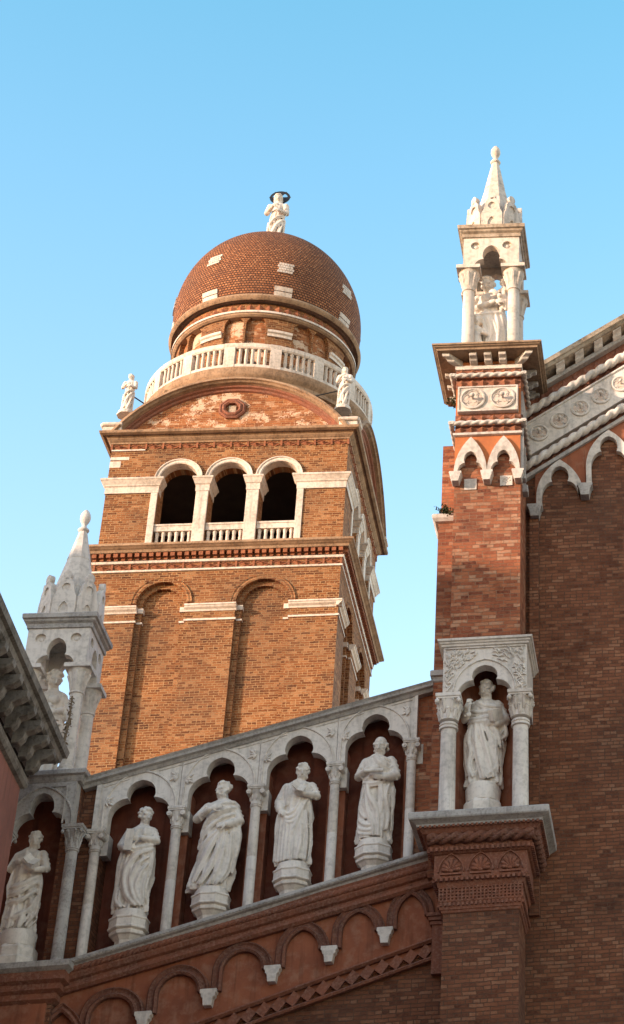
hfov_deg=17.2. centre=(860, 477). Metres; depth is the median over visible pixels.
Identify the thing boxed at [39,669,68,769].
statue
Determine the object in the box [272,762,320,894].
statue
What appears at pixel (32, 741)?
neighbour house
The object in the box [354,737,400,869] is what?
statue
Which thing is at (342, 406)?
statue
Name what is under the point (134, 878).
statue
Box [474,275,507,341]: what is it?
statue
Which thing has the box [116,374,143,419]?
statue
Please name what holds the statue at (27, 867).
on the church
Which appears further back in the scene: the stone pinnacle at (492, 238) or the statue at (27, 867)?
the stone pinnacle at (492, 238)
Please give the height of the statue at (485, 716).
2.420 m
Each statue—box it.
[0,830,50,962]
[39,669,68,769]
[107,806,159,944]
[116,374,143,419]
[185,780,244,919]
[264,191,290,232]
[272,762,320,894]
[315,367,352,415]
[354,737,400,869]
[460,679,510,808]
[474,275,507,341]
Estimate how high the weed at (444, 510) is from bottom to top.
0.256 m
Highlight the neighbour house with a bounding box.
[0,593,69,910]
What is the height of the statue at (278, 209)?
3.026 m
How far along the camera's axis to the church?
28.58 m
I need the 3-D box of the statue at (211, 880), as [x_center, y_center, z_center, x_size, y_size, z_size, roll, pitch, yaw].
[-9.541,5.509,28.160,0.620,2.246,0.585,-27,-38,29]
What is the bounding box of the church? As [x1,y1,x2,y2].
[0,314,623,1023]
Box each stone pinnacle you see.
[22,510,112,768]
[456,146,529,341]
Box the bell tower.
[75,231,387,774]
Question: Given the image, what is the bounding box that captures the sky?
[0,0,623,766]
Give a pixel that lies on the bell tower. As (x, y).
(238, 548)
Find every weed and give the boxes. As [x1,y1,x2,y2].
[434,503,453,515]
[445,396,455,408]
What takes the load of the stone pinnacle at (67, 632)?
on the church
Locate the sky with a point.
(139, 138)
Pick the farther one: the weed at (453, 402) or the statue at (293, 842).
the weed at (453, 402)

